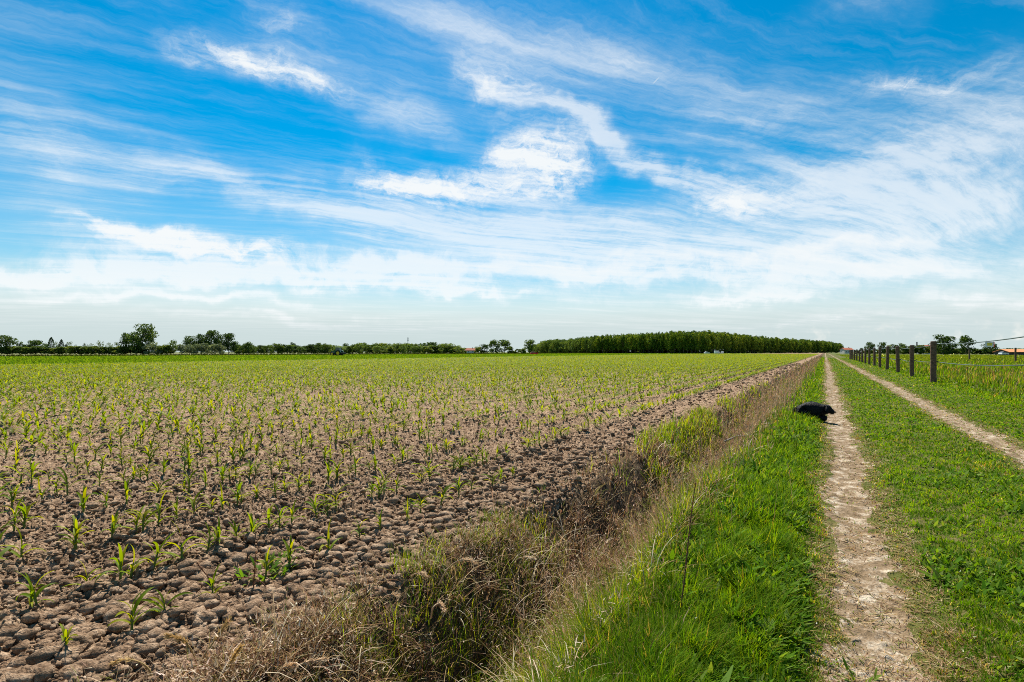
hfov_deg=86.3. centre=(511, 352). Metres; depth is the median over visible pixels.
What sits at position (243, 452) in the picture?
maize plant
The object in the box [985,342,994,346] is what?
warning sign
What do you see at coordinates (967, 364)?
fence wire
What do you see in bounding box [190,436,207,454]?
maize plant
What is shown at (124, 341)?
broadleaf tree
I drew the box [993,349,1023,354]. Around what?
long barn
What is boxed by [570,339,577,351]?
light green tree
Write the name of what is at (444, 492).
maize plant
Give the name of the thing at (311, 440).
maize plant
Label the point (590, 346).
light green tree
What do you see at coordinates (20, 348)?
shrub
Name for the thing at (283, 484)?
maize plant
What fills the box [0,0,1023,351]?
sky
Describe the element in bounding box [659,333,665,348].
poplar tree
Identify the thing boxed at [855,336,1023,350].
fence wire
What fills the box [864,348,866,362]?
fence post
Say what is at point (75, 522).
maize plant
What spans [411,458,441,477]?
maize plant
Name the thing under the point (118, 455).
maize plant
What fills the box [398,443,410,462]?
maize plant
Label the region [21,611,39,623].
soil clod
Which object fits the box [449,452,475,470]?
maize plant
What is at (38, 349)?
shrub
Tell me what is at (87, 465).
maize plant
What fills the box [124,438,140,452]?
maize plant
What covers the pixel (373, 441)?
maize plant
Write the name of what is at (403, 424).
maize plant
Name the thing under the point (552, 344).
light green tree
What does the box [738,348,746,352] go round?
shrub
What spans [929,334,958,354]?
broadleaf tree
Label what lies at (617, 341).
poplar tree
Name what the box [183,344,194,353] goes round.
willow shrub
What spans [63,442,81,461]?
maize plant
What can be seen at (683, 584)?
dock stalk
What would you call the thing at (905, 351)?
shrub
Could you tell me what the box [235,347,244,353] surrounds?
shrub
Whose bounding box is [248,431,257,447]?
maize plant
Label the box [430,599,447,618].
dry grass stalk
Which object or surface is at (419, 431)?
maize plant
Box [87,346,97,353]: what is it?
shrub
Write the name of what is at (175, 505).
maize plant
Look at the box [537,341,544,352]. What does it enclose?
light green tree
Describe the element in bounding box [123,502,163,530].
maize plant
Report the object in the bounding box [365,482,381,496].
maize plant
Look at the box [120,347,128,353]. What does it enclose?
shrub
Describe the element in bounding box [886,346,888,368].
fence post
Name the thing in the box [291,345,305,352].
broadleaf tree
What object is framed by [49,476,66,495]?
maize plant
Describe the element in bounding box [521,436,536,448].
maize plant
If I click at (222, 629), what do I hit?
dry grass stalk
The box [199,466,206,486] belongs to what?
maize plant
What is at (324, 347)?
broadleaf tree
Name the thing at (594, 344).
poplar tree
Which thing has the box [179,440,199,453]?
maize plant
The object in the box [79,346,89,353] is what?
shrub
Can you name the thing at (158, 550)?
maize plant
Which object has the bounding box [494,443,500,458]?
maize plant
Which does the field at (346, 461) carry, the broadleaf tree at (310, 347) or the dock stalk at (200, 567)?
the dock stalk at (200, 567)
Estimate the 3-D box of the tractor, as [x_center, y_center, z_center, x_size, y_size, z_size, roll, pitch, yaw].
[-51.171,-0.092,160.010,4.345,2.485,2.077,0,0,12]
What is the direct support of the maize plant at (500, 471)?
on the field at (346, 461)
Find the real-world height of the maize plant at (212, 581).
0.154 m
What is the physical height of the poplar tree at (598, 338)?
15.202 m
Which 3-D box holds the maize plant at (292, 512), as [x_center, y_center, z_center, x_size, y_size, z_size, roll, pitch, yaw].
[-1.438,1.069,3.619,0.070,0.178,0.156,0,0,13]
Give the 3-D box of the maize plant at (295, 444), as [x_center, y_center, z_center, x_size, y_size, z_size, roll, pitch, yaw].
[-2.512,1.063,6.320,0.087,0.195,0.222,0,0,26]
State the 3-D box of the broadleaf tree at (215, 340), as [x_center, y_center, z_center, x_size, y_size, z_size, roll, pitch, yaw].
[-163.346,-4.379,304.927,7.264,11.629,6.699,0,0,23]
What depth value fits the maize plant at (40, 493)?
4.26 m
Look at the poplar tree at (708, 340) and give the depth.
371.12 m
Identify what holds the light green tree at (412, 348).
on the stubble field at (155, 354)
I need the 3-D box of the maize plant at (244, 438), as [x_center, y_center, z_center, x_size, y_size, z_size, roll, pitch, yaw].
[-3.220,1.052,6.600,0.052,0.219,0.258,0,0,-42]
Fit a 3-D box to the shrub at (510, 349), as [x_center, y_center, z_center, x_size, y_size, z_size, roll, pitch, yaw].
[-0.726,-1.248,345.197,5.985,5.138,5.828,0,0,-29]
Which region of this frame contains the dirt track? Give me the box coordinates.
[804,353,1023,681]
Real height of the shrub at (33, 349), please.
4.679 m
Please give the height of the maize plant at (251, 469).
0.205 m
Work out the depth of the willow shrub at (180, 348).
282.81 m
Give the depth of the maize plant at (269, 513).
3.51 m
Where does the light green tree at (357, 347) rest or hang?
on the stubble field at (155, 354)
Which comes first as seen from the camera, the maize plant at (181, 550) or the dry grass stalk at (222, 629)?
the dry grass stalk at (222, 629)
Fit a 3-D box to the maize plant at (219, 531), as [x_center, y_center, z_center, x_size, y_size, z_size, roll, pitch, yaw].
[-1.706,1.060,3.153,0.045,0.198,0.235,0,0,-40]
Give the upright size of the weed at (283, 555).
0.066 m
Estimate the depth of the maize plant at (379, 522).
3.51 m
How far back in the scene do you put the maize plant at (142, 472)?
4.89 m
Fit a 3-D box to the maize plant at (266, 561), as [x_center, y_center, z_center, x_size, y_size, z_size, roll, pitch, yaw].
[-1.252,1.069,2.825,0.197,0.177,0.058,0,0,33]
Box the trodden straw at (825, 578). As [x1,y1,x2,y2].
[796,360,1023,681]
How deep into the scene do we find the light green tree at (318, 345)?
329.31 m
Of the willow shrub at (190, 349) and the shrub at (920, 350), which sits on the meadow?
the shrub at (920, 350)
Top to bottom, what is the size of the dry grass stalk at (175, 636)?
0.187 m
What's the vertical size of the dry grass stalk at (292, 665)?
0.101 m
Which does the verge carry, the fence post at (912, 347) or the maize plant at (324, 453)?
the fence post at (912, 347)
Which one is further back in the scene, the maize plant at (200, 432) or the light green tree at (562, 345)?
the light green tree at (562, 345)
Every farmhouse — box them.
[465,347,475,352]
[840,347,853,353]
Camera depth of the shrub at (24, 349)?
296.00 m
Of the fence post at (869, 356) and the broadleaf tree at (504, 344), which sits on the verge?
the fence post at (869, 356)
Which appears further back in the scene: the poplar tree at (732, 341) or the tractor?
the poplar tree at (732, 341)
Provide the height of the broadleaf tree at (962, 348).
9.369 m
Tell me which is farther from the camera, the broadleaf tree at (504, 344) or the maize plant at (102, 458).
the broadleaf tree at (504, 344)
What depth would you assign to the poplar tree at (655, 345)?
404.17 m
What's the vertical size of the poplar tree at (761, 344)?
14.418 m
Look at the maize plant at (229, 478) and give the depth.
4.82 m
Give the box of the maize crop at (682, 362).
[0,353,817,610]
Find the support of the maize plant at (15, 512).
on the field at (346, 461)
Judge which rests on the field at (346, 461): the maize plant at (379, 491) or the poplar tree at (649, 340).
the maize plant at (379, 491)
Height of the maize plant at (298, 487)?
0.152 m
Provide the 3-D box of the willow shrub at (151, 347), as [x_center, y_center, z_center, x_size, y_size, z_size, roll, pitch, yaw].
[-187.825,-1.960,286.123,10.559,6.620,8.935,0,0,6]
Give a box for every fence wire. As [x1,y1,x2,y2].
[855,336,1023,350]
[858,355,1023,365]
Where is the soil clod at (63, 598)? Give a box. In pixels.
[58,594,68,603]
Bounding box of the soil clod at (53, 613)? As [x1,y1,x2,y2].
[47,610,58,617]
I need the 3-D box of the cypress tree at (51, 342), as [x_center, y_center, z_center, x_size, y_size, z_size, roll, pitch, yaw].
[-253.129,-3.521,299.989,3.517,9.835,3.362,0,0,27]
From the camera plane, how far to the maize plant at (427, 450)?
5.99 m
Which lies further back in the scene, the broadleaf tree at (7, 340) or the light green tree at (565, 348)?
the light green tree at (565, 348)
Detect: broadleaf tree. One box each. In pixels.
[0,335,22,350]
[28,340,44,346]
[116,332,133,353]
[125,323,158,353]
[129,338,143,353]
[181,336,196,353]
[191,334,207,352]
[202,330,219,353]
[213,334,225,353]
[217,333,238,353]
[230,341,239,353]
[240,342,256,353]
[255,345,265,352]
[271,343,283,353]
[282,345,293,352]
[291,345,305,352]
[304,344,316,353]
[317,344,330,353]
[366,344,377,352]
[423,342,436,345]
[479,344,488,352]
[488,339,499,352]
[497,339,510,352]
[523,339,535,352]
[864,342,875,353]
[877,342,886,353]
[891,344,898,353]
[898,343,906,353]
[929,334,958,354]
[956,335,975,354]
[981,344,998,353]
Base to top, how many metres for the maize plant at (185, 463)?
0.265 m
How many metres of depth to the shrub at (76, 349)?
294.48 m
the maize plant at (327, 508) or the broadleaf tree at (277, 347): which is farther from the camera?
the broadleaf tree at (277, 347)
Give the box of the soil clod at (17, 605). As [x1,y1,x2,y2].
[8,602,22,608]
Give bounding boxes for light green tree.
[166,340,177,353]
[297,346,305,353]
[312,343,321,353]
[353,343,364,352]
[356,343,366,352]
[372,346,383,352]
[398,344,406,352]
[405,345,413,352]
[410,346,417,352]
[438,343,451,352]
[453,345,461,352]
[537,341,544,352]
[549,340,557,351]
[554,340,561,351]
[558,342,565,351]
[563,341,568,352]
[567,338,572,350]
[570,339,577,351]
[576,339,581,352]
[583,339,588,352]
[587,338,593,352]
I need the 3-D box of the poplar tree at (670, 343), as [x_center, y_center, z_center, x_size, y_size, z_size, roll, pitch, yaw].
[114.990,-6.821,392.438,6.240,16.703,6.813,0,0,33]
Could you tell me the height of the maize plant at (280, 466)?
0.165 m
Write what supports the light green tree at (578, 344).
on the stubble field at (155, 354)
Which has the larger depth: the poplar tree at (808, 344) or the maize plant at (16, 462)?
the poplar tree at (808, 344)
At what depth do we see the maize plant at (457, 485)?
4.38 m
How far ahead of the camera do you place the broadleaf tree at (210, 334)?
303.90 m
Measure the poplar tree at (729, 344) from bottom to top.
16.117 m
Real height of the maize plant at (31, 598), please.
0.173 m
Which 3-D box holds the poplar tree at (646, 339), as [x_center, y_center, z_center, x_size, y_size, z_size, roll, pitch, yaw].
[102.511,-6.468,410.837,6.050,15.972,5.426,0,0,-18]
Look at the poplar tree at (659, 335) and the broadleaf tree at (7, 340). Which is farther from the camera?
the poplar tree at (659, 335)
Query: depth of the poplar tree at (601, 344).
442.79 m
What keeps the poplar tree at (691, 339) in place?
on the crop field
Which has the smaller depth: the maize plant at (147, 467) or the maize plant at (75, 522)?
the maize plant at (75, 522)
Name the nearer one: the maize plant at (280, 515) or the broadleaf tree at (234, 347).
the maize plant at (280, 515)
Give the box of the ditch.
[211,353,824,681]
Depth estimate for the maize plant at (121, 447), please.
6.11 m
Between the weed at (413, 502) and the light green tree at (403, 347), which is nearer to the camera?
the weed at (413, 502)
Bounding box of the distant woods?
[536,330,840,352]
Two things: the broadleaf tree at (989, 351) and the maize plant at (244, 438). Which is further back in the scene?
the broadleaf tree at (989, 351)
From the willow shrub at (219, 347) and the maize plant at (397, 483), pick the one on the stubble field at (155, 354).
the willow shrub at (219, 347)
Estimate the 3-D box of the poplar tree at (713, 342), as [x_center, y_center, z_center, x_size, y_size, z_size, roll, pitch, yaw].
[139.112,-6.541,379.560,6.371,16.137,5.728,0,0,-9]
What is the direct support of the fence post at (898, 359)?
on the verge
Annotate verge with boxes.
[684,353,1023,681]
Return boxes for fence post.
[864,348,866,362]
[868,348,870,364]
[873,348,875,365]
[878,347,881,367]
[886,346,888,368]
[896,346,900,372]
[910,345,915,375]
[930,341,937,382]
[1014,348,1016,360]
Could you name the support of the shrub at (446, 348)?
on the stubble field at (155, 354)
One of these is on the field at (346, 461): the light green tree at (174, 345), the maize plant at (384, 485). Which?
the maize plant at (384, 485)
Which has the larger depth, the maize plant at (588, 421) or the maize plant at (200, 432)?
the maize plant at (588, 421)
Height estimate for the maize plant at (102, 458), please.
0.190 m
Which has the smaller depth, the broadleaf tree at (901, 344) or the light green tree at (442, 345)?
the broadleaf tree at (901, 344)
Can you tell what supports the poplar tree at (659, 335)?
on the crop field
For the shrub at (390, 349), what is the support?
on the stubble field at (155, 354)
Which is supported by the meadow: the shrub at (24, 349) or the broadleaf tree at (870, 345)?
the broadleaf tree at (870, 345)
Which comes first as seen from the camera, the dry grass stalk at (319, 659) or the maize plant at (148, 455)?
the dry grass stalk at (319, 659)
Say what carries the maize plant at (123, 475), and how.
on the field at (346, 461)
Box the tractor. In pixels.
[330,348,345,355]
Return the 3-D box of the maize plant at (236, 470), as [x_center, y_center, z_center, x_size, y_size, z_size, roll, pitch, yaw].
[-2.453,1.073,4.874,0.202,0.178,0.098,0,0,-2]
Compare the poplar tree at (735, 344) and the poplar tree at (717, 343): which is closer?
the poplar tree at (717, 343)
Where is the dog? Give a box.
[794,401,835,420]
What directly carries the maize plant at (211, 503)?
on the field at (346, 461)
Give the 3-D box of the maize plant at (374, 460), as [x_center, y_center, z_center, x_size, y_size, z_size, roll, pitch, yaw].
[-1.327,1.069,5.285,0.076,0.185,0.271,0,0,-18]
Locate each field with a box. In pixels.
[0,353,406,355]
[0,353,823,681]
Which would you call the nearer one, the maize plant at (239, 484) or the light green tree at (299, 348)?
the maize plant at (239, 484)
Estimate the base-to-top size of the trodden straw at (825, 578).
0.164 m
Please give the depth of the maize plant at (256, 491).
4.24 m
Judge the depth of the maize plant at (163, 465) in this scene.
5.08 m
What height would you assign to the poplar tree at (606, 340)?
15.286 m
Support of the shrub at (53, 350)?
on the stubble field at (155, 354)
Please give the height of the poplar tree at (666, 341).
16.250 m
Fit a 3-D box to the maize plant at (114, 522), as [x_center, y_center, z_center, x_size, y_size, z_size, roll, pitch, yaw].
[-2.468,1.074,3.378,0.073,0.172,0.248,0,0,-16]
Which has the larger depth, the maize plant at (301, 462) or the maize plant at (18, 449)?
the maize plant at (18, 449)
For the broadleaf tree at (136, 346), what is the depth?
288.93 m
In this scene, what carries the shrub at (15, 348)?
on the stubble field at (155, 354)
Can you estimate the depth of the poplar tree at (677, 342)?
386.83 m
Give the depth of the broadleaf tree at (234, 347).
297.17 m
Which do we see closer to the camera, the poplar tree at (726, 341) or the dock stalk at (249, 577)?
the dock stalk at (249, 577)
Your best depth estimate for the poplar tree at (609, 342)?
437.36 m
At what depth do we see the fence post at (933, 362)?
20.47 m
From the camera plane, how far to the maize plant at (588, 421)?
8.18 m
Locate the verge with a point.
(894, 574)
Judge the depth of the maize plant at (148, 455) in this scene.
5.64 m
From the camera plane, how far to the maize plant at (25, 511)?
3.57 m
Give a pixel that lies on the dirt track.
(869, 635)
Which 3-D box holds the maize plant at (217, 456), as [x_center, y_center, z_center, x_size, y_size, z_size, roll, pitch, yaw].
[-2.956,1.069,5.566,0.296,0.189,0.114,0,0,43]
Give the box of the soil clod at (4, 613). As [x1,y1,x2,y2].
[0,610,10,618]
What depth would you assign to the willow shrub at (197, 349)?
283.01 m
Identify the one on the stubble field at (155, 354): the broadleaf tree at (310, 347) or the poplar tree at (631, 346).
the broadleaf tree at (310, 347)
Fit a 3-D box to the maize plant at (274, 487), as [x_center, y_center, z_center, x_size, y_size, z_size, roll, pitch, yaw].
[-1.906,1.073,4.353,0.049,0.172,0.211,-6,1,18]
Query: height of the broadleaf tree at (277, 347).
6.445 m
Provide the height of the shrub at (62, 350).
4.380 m
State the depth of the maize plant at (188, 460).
5.26 m
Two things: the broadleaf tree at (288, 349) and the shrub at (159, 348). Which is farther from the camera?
the broadleaf tree at (288, 349)
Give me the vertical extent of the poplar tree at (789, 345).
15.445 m
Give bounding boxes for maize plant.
[0,439,14,458]
[0,484,19,502]
[0,494,37,530]
[0,525,45,557]
[1,466,37,484]
[2,480,24,506]
[5,501,43,527]
[10,448,21,470]
[14,440,21,456]
[16,459,42,482]
[16,570,54,603]
[25,573,43,606]
[31,477,48,499]
[35,441,54,454]
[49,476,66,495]
[50,465,87,494]
[57,448,80,461]
[57,524,92,548]
[60,623,77,648]
[61,560,105,587]
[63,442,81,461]
[67,462,85,474]
[72,515,88,549]
[76,486,99,512]
[83,457,96,473]
[86,443,108,459]
[89,470,111,486]
[94,543,129,583]
[97,453,112,469]
[100,510,122,537]
[101,489,109,507]
[107,587,158,630]
[108,545,148,578]
[109,446,133,465]
[110,467,134,481]
[111,430,128,445]
[115,441,129,454]
[115,505,157,533]
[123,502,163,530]
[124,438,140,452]
[124,478,131,504]
[130,464,156,478]
[131,463,144,478]
[137,445,159,461]
[138,425,145,442]
[140,492,175,525]
[140,530,177,569]
[141,462,158,478]
[142,589,192,611]
[146,479,171,492]
[146,482,170,492]
[154,520,205,558]
[155,456,171,473]
[169,496,177,519]
[171,442,189,455]
[173,447,198,469]
[178,466,201,491]
[178,488,207,514]
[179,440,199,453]
[179,452,193,468]
[186,431,202,441]
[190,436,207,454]
[190,455,209,466]
[194,522,229,550]
[197,425,211,443]
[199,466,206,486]
[200,496,215,511]
[201,564,230,593]
[208,516,220,543]
[213,465,238,479]
[213,480,228,509]
[214,449,224,462]
[214,461,227,484]
[222,444,241,461]
[225,462,248,478]
[226,520,249,535]
[227,477,244,505]
[234,485,251,502]
[235,440,241,460]
[235,441,249,457]
[242,432,249,447]
[243,456,266,475]
[246,457,258,478]
[246,511,262,531]
[247,439,260,455]
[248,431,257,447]
[252,482,265,498]
[254,504,286,531]
[256,425,266,443]
[256,546,281,576]
[260,419,276,433]
[260,456,283,473]
[261,502,296,526]
[265,475,279,496]
[275,457,285,471]
[277,475,290,492]
[282,535,305,560]
[284,472,306,490]
[284,498,303,523]
[287,435,300,451]
[293,436,306,450]
[293,452,309,466]
[295,473,304,490]
[304,468,313,487]
[304,495,330,518]
[309,429,318,446]
[314,444,332,459]
[316,484,348,510]
[316,492,339,515]
[316,517,339,551]
[325,460,335,481]
[331,460,345,476]
[332,426,337,444]
[341,440,361,455]
[343,427,357,437]
[351,518,365,536]
[352,452,363,474]
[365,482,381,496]
[368,436,375,448]
[368,476,390,497]
[369,467,394,493]
[371,453,377,470]
[375,508,382,529]
[385,421,393,433]
[390,435,402,446]
[392,474,405,490]
[398,419,411,430]
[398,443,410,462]
[403,496,409,520]
[409,494,426,512]
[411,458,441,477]
[411,467,431,483]
[413,426,423,439]
[422,440,430,456]
[431,484,451,504]
[442,438,451,452]
[442,457,464,468]
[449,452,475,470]
[451,477,468,496]
[471,449,483,465]
[473,443,487,464]
[481,471,501,485]
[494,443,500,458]
[498,468,505,482]
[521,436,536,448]
[528,428,539,445]
[582,415,597,427]
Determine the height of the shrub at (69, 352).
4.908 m
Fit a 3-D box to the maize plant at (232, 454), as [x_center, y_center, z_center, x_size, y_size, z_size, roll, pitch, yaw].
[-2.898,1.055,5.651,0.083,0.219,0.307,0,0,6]
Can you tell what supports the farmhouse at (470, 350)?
on the stubble field at (155, 354)
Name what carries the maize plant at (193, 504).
on the field at (346, 461)
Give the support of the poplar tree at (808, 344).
on the field at (346, 461)
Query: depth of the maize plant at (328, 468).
4.80 m
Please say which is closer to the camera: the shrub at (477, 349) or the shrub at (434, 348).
the shrub at (434, 348)
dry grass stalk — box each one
[108,655,152,675]
[163,632,196,670]
[194,615,231,676]
[221,643,244,681]
[270,659,298,681]
[282,654,328,681]
[378,591,400,604]
[411,571,429,590]
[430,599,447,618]
[438,557,476,585]
[513,554,536,565]
[521,581,593,644]
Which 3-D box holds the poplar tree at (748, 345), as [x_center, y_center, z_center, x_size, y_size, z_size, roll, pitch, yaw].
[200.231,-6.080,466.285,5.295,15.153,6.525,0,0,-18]
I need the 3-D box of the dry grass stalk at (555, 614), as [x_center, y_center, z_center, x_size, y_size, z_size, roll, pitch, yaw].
[0.237,1.475,3.058,0.478,0.433,0.032,0,0,1]
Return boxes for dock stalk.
[196,562,215,589]
[233,576,265,587]
[252,551,256,586]
[679,483,695,611]
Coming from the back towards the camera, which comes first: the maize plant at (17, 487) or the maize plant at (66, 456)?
the maize plant at (66, 456)
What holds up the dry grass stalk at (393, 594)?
on the ditch
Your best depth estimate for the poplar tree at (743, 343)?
455.56 m
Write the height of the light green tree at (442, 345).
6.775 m
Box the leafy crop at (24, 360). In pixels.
[0,353,731,365]
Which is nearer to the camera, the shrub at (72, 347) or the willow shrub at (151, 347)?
the willow shrub at (151, 347)
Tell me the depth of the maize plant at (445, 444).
6.30 m
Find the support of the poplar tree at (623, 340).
on the crop field
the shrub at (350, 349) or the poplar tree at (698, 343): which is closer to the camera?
the shrub at (350, 349)
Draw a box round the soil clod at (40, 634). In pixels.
[35,630,49,638]
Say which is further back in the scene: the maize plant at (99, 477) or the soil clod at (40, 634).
the maize plant at (99, 477)
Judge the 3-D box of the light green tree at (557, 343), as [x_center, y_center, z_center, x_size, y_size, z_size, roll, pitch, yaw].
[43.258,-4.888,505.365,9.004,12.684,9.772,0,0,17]
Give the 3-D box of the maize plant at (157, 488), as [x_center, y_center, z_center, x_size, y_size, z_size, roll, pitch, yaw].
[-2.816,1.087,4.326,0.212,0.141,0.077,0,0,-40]
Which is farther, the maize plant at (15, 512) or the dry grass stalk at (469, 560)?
the maize plant at (15, 512)
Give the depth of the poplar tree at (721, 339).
398.17 m
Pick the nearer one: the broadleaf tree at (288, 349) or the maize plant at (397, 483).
the maize plant at (397, 483)
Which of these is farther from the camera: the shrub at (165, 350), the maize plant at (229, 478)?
the shrub at (165, 350)
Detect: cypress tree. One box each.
[47,337,54,347]
[58,339,64,346]
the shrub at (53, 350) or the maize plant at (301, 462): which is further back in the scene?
the shrub at (53, 350)
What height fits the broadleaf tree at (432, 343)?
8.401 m
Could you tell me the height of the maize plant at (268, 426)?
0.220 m
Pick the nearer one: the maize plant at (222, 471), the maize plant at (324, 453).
the maize plant at (222, 471)
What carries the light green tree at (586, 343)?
on the stubble field at (155, 354)
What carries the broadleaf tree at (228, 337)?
on the stubble field at (155, 354)
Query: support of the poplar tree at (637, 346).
on the crop field
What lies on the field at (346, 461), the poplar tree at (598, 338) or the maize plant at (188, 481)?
the maize plant at (188, 481)
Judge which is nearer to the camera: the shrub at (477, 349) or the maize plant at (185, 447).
the maize plant at (185, 447)
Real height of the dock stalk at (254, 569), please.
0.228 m
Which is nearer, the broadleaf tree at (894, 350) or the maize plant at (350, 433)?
the maize plant at (350, 433)
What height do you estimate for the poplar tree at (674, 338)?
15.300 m
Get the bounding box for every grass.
[0,353,556,356]
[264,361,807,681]
[834,353,1023,403]
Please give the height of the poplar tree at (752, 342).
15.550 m
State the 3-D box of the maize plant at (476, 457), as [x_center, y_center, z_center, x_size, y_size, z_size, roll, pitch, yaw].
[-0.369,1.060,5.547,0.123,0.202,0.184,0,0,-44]
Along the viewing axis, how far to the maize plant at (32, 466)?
4.80 m
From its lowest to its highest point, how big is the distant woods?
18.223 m
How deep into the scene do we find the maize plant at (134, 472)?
4.83 m
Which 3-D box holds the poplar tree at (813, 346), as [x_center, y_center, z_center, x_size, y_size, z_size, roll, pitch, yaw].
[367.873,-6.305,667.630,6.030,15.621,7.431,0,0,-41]
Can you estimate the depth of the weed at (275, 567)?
2.87 m
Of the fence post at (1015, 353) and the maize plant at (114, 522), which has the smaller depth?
the maize plant at (114, 522)
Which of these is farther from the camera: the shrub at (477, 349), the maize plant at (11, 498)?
the shrub at (477, 349)
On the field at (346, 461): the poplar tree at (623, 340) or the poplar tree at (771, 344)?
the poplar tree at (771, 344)
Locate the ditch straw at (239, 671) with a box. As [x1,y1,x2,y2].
[61,360,814,681]
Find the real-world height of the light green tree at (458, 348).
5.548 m
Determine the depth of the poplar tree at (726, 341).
414.96 m
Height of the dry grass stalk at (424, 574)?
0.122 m
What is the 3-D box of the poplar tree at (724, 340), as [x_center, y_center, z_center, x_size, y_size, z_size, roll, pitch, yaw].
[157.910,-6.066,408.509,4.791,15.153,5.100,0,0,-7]
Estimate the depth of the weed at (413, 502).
4.27 m
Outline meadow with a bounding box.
[175,352,1023,400]
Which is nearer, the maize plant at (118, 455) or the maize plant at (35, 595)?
the maize plant at (35, 595)
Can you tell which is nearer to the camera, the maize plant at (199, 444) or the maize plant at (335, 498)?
the maize plant at (335, 498)
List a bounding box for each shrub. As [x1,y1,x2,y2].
[9,346,18,352]
[16,346,28,353]
[18,347,28,353]
[24,347,37,353]
[30,346,39,353]
[34,347,46,353]
[46,348,56,353]
[57,346,68,353]
[65,346,74,353]
[66,346,76,353]
[71,346,83,353]
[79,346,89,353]
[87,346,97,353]
[93,347,106,353]
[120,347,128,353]
[141,342,163,353]
[155,346,162,353]
[160,344,170,353]
[176,344,188,353]
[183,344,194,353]
[192,343,200,353]
[197,343,211,353]
[205,344,216,353]
[213,343,226,353]
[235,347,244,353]
[344,346,352,352]
[385,346,394,353]
[421,346,433,352]
[430,346,439,353]
[442,346,453,352]
[474,347,481,352]
[507,346,514,352]
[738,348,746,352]
[901,346,907,353]
[915,345,922,353]
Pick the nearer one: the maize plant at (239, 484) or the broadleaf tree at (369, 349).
the maize plant at (239, 484)
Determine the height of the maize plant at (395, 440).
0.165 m
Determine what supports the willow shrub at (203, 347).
on the stubble field at (155, 354)
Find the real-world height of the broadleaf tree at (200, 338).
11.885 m
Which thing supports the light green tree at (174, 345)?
on the stubble field at (155, 354)
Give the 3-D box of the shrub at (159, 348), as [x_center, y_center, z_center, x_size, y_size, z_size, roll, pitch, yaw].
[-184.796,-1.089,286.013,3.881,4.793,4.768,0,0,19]
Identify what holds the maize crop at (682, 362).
on the field at (346, 461)
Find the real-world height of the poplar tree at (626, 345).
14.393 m
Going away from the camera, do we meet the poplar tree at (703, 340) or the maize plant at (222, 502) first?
the maize plant at (222, 502)
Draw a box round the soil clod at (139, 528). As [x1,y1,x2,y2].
[132,525,141,533]
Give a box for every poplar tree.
[581,339,585,350]
[593,337,597,350]
[595,336,600,352]
[598,335,605,352]
[602,335,609,350]
[608,335,615,352]
[610,337,616,350]
[615,336,620,349]
[619,335,625,350]
[624,336,631,352]
[627,334,634,352]
[632,334,637,352]
[635,334,641,352]
[638,333,646,349]
[644,334,650,352]
[646,333,654,349]
[651,333,658,350]
[658,334,662,350]
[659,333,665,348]
[664,332,669,352]
[668,332,675,352]
[671,334,677,352]
[675,336,682,352]
[680,333,686,348]
[682,332,690,353]
[687,333,694,352]
[691,332,697,350]
[697,332,703,350]
[699,333,708,350]
[704,331,710,350]
[709,331,717,350]
[713,334,720,350]
[717,332,722,348]
[721,334,725,350]
[722,331,727,349]
[727,336,730,352]
[729,334,734,350]
[731,334,737,353]
[733,333,738,353]
[737,336,741,349]
[741,335,745,348]
[745,336,750,352]
[749,336,756,351]
[752,336,758,349]
[758,338,763,349]
[762,338,767,351]
[769,339,774,352]
[774,337,778,350]
[782,339,788,350]
[786,341,791,350]
[805,342,811,350]
[811,341,815,350]
[814,340,819,350]
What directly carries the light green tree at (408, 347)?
on the stubble field at (155, 354)
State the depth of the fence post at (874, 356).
45.21 m
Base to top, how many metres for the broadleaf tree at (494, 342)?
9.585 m
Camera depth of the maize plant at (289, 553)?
2.96 m
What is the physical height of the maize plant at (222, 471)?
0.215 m
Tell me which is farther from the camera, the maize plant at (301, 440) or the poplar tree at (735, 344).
the poplar tree at (735, 344)
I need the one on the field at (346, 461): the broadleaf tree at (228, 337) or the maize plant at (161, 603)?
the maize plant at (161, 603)
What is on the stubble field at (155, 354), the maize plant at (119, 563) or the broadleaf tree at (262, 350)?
the broadleaf tree at (262, 350)
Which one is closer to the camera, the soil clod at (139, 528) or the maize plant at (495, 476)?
the soil clod at (139, 528)
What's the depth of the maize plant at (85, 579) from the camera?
2.64 m
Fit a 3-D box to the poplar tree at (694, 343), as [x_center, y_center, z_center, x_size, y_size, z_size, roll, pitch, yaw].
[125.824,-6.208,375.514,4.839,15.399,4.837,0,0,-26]
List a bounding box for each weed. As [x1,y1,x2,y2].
[233,551,299,585]
[262,550,298,561]
[403,498,426,505]
[834,656,881,681]
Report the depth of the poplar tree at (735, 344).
432.48 m

